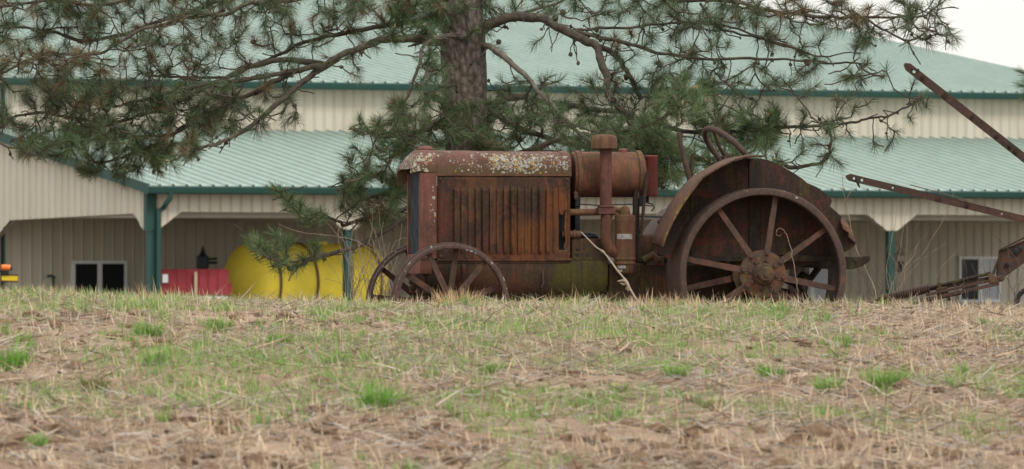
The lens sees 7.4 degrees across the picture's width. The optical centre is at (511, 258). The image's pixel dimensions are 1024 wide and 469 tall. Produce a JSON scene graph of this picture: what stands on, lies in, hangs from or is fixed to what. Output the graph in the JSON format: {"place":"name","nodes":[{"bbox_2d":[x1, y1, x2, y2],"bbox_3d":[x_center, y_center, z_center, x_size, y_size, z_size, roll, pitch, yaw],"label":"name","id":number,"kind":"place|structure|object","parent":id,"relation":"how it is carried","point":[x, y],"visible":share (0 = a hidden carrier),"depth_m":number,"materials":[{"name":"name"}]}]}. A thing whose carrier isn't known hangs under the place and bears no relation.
{"place":"outdoors","nodes":[
{"label":"outdoors","id":0,"kind":"place"},
{"bbox_2d":[0,0,1023,310],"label":"farm building","id":1,"kind":"structure","parent":0,"point":[64,228],"depth_m":202.18,"materials":[{"name":"beige metal"}]},
{"bbox_2d":[72,261,126,295],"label":"window","id":2,"kind":"structure","parent":1,"relation":"in","point":[113,274],"depth_m":195.65,"materials":[{"name":"black glass"}]},
{"bbox_2d":[805,268,827,301],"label":"window","id":3,"kind":"structure","parent":1,"relation":"in","point":[822,277],"depth_m":208.52,"materials":[{"name":"glass"}]},
{"bbox_2d":[895,242,903,271],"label":"hanging lantern","id":4,"kind":"object","parent":1,"relation":"hanging from","point":[901,257],"visible":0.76,"depth_m":200.92,"materials":[{"name":"metal"}]},
{"bbox_2d":[958,256,1000,302],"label":"window","id":5,"kind":"structure","parent":1,"relation":"in","point":[988,264],"depth_m":211.60,"materials":[{"name":"white glass"}]},
{"bbox_2d":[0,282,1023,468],"bbox_3d":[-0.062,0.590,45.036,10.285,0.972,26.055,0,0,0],"label":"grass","id":6,"kind":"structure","parent":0,"point":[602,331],"depth_m":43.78,"materials":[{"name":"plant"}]},
{"bbox_2d":[0,282,1023,468],"bbox_3d":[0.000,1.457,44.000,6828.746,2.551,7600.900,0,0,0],"label":"ground","id":7,"kind":"structure","parent":0,"point":[575,425],"depth_m":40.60,"materials":[{"name":"beige plant"}]},
{"bbox_2d":[0,265,17,281],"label":"warning light","id":8,"kind":"object","parent":7,"relation":"on","point":[6,276],"visible":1,"depth_m":149.98,"materials":[{"name":"plastic"}]},
{"bbox_2d":[0,340,41,371],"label":"grass tuft","id":9,"kind":"object","parent":7,"relation":"on","point":[10,358],"visible":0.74,"depth_m":42.83,"materials":[{"name":"plant"}]},
{"bbox_2d":[14,430,50,446],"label":"grass tuft","id":10,"kind":"object","parent":7,"relation":"on","point":[40,442],"visible":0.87,"depth_m":35.61,"materials":[{"name":"plant"}]},
{"bbox_2d":[7,281,72,292],"bbox_3d":[-3.181,0.191,53.013,0.506,0.198,0.484,0,0,0],"label":"dry bunch","id":11,"kind":"object","parent":7,"relation":"on","point":[42,288],"visible":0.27,"depth_m":52.95,"materials":[{"name":"plant"}]},
{"bbox_2d":[72,368,119,392],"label":"grass tuft","id":12,"kind":"object","parent":7,"relation":"on","point":[83,381],"visible":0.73,"depth_m":40.93,"materials":[{"name":"plant"}]},
{"bbox_2d":[127,315,168,336],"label":"grass tuft","id":13,"kind":"object","parent":7,"relation":"on","point":[153,331],"visible":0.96,"depth_m":46.76,"materials":[{"name":"plant"}]},
{"bbox_2d":[134,276,162,298],"bbox_3d":[-2.444,0.212,52.988,0.224,0.203,0.205,0,0,18],"label":"dry bunch","id":14,"kind":"object","parent":7,"relation":"on","point":[150,292],"visible":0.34,"depth_m":52.97,"materials":[{"name":"plant"}]},
{"bbox_2d":[138,343,177,366],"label":"grass tuft","id":15,"kind":"object","parent":7,"relation":"on","point":[156,357],"visible":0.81,"depth_m":42.91,"materials":[{"name":"plant"}]},
{"bbox_2d":[161,269,231,294],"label":"red bin","id":16,"kind":"object","parent":7,"relation":"on","point":[211,281],"visible":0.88,"depth_m":190.25,"materials":[{"name":"plastic"}]},
{"bbox_2d":[197,246,216,295],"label":"pump","id":17,"kind":"object","parent":7,"relation":"on","point":[203,261],"visible":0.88,"depth_m":192.25,"materials":[{"name":"black metal"}]},
{"bbox_2d":[195,309,238,332],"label":"grass tuft","id":18,"kind":"object","parent":7,"relation":"on","point":[218,324],"visible":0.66,"depth_m":47.10,"materials":[{"name":"plant"}]},
{"bbox_2d":[265,329,293,343],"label":"grass tuft","id":19,"kind":"object","parent":7,"relation":"on","point":[273,337],"visible":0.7,"depth_m":45.76,"materials":[{"name":"plant"}]},
{"bbox_2d":[225,242,388,302],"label":"yellow tank","id":20,"kind":"object","parent":7,"relation":"on","point":[246,272],"visible":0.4,"depth_m":192.66,"materials":[{"name":"plastic"}]},
{"bbox_2d":[312,348,353,365],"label":"grass tuft","id":21,"kind":"object","parent":7,"relation":"on","point":[344,356],"visible":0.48,"depth_m":43.45,"materials":[{"name":"plant"}]},
{"bbox_2d":[278,223,388,268],"bbox_3d":[-1.392,0.242,63.003,0.962,1.046,0.014,0,0,0],"label":"dry weed","id":22,"kind":"object","parent":7,"relation":"on","point":[327,235],"visible":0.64,"depth_m":63.00,"materials":[{"name":"beige plant"}]},
{"bbox_2d":[288,294,407,305],"bbox_3d":[-1.154,0.291,52.967,1.035,0.160,0.993,0,0,0],"label":"dry bunch","id":23,"kind":"object","parent":7,"relation":"on","point":[355,295],"visible":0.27,"depth_m":53.05,"materials":[{"name":"plant"}]},
{"bbox_2d":[328,207,406,303],"bbox_3d":[-1.127,0.175,61.499,0.655,1.164,0.258,0,0,0],"label":"dry weed","id":24,"kind":"object","parent":7,"relation":"on","point":[386,267],"visible":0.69,"depth_m":61.49,"materials":[{"name":"beige plant"}]},
{"bbox_2d":[328,224,406,301],"bbox_3d":[-1.083,0.246,62.496,0.810,1.045,0.230,0,0,0],"label":"dry weed","id":25,"kind":"object","parent":7,"relation":"on","point":[352,277],"visible":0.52,"depth_m":62.51,"materials":[{"name":"beige plant"}]},
{"bbox_2d":[342,375,410,410],"bbox_3d":[-0.671,0.679,39.294,0.344,0.210,0.352,0,0,-18],"label":"grass tuft","id":26,"kind":"object","parent":7,"relation":"on","point":[371,400],"visible":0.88,"depth_m":39.28,"materials":[{"name":"green grass"}]},
{"bbox_2d":[421,284,485,305],"bbox_3d":[-0.406,0.240,53.201,0.469,0.206,0.375,0,0,-18],"label":"dry bunch","id":27,"kind":"object","parent":7,"relation":"on","point":[452,298],"visible":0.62,"depth_m":53.16,"materials":[{"name":"plant"}]},
{"bbox_2d":[0,0,967,280],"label":"pine tree","id":28,"kind":"object","parent":7,"relation":"on","point":[468,110],"visible":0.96,"depth_m":69.61,"materials":[{"name":"green plant"}]},
{"bbox_2d":[474,358,507,375],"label":"grass tuft","id":29,"kind":"object","parent":7,"relation":"on","point":[501,367],"visible":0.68,"depth_m":42.45,"materials":[{"name":"plant"}]},
{"bbox_2d":[0,282,1023,468],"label":"stubble","id":30,"kind":"object","parent":7,"relation":"on","point":[813,458],"visible":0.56,"depth_m":41.76,"materials":[{"name":"beige plant"}]},
{"bbox_2d":[522,291,581,306],"bbox_3d":[0.281,0.273,53.224,0.396,0.187,0.432,0,0,20],"label":"dry bunch","id":31,"kind":"object","parent":7,"relation":"on","point":[553,298],"visible":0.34,"depth_m":53.13,"materials":[{"name":"plant"}]},
{"bbox_2d":[571,403,602,414],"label":"grass tuft","id":32,"kind":"object","parent":7,"relation":"on","point":[588,409],"visible":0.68,"depth_m":39.42,"materials":[{"name":"plant"}]},
{"bbox_2d":[366,126,869,305],"bbox_3d":[0.874,-0.114,59.814,3.854,1.793,1.820,0,0,-12],"label":"tractor","id":33,"kind":"object","parent":7,"relation":"on","point":[501,224],"visible":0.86,"depth_m":59.44,"materials":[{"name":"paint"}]},
{"bbox_2d":[548,286,688,307],"bbox_3d":[0.711,0.257,52.994,0.969,0.209,1.058,0,0,0],"label":"dry bunch","id":34,"kind":"object","parent":7,"relation":"on","point":[619,302],"visible":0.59,"depth_m":52.92,"materials":[{"name":"plant"}]},
{"bbox_2d":[581,232,659,320],"bbox_3d":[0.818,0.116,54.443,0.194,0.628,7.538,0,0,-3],"label":"fallen branch","id":35,"kind":"object","parent":7,"relation":"on","point":[626,283],"visible":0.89,"depth_m":55.59,"materials":[{"name":"beige wood"}]},
{"bbox_2d":[631,292,704,307],"bbox_3d":[1.085,0.281,53.201,0.540,0.159,0.468,0,0,-25],"label":"dry bunch","id":36,"kind":"object","parent":7,"relation":"on","point":[668,300],"visible":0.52,"depth_m":53.15,"materials":[{"name":"plant"}]},
{"bbox_2d":[655,361,691,377],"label":"grass tuft","id":37,"kind":"object","parent":7,"relation":"on","point":[666,369],"visible":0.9,"depth_m":42.53,"materials":[{"name":"plant"}]},
{"bbox_2d":[702,397,727,410],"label":"grass tuft","id":38,"kind":"object","parent":7,"relation":"on","point":[720,400],"visible":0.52,"depth_m":39.96,"materials":[{"name":"plant"}]},
{"bbox_2d":[683,291,828,307],"bbox_3d":[1.634,0.285,52.967,1.008,0.176,1.078,0,0,0],"label":"dry bunch","id":39,"kind":"object","parent":7,"relation":"on","point":[753,300],"visible":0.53,"depth_m":52.72,"materials":[{"name":"plant"}]},
{"bbox_2d":[752,360,792,379],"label":"grass tuft","id":40,"kind":"object","parent":7,"relation":"on","point":[767,370],"visible":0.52,"depth_m":42.91,"materials":[{"name":"plant"}]},
{"bbox_2d":[776,228,798,298],"bbox_3d":[1.959,0.137,55.978,0.166,0.710,0.051,0,0,0],"label":"curled stalk","id":41,"kind":"object","parent":7,"relation":"on","point":[792,259],"visible":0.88,"depth_m":55.96,"materials":[{"name":"beige plant"}]},
{"bbox_2d":[802,365,847,393],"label":"grass tuft","id":42,"kind":"object","parent":7,"relation":"on","point":[820,385],"visible":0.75,"depth_m":41.65,"materials":[{"name":"plant"}]},
{"bbox_2d":[840,176,875,299],"bbox_3d":[2.731,0.072,62.031,0.299,1.465,0.166,0,0,0],"label":"dry weed","id":43,"kind":"object","parent":7,"relation":"on","point":[852,232],"visible":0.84,"depth_m":62.10,"materials":[{"name":"beige plant"}]},
{"bbox_2d":[846,192,924,304],"bbox_3d":[2.853,0.136,62.991,0.904,1.354,0.236,0,0,0],"label":"dry weed","id":44,"kind":"object","parent":7,"relation":"on","point":[870,289],"visible":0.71,"depth_m":63.00,"materials":[{"name":"beige plant"}]},
{"bbox_2d":[858,363,916,389],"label":"grass tuft","id":45,"kind":"object","parent":7,"relation":"on","point":[884,378],"visible":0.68,"depth_m":41.80,"materials":[{"name":"plant"}]},
{"bbox_2d":[886,195,964,303],"bbox_3d":[3.336,0.134,63.510,0.650,1.358,0.234,0,0,0],"label":"dry weed","id":46,"kind":"object","parent":7,"relation":"on","point":[909,261],"visible":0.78,"depth_m":63.54,"materials":[{"name":"beige plant"}]},
{"bbox_2d":[845,63,1023,306],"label":"farm implement","id":47,"kind":"object","parent":7,"relation":"on","point":[1004,259],"visible":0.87,"depth_m":61.99,"materials":[{"name":"metal"}]},
{"bbox_2d":[951,223,1023,310],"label":"dry weed","id":48,"kind":"object","parent":7,"relation":"on","point":[989,277],"visible":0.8,"depth_m":60.50,"materials":[{"name":"beige plant"}]},
{"bbox_2d":[1009,64,1023,104],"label":"pine tree","id":49,"kind":"object","parent":7,"relation":"on","point":[1020,85],"visible":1,"depth_m":75.69,"materials":[{"name":"green plant"}]},
{"bbox_2d":[731,0,1023,69],"label":"sky","id":50,"kind":"structure","parent":0,"point":[993,30],"materials":[{"name":"white"}]}
]}

